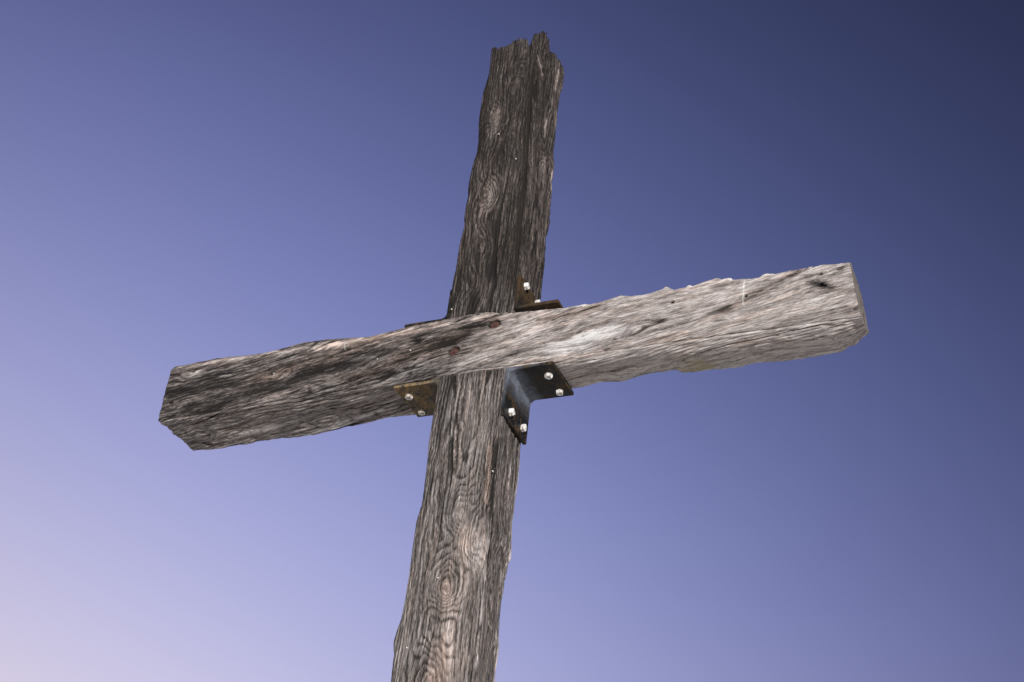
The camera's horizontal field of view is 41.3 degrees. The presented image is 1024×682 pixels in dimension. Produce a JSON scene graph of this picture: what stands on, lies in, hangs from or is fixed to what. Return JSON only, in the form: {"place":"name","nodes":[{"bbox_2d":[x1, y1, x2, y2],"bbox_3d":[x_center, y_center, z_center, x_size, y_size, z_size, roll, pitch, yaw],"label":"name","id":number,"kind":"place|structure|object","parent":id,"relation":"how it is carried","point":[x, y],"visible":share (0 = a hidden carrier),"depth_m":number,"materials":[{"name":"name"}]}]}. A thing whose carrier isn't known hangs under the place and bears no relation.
{"place":"outdoors","nodes":[
{"label":"outdoors","id":0,"kind":"place"},
{"bbox_2d":[0,0,1023,681],"label":"sky","id":1,"kind":"structure","parent":0,"point":[183,182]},
{"bbox_3d":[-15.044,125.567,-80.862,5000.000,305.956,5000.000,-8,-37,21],"label":"ground","id":2,"kind":"structure","parent":0,"visible":0},
{"bbox_2d":[158,31,868,681],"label":"wooden cross","id":3,"kind":"object","parent":2,"relation":"on","point":[488,359],"visible":1,"depth_m":4.36,"materials":[{"name":"wood"}]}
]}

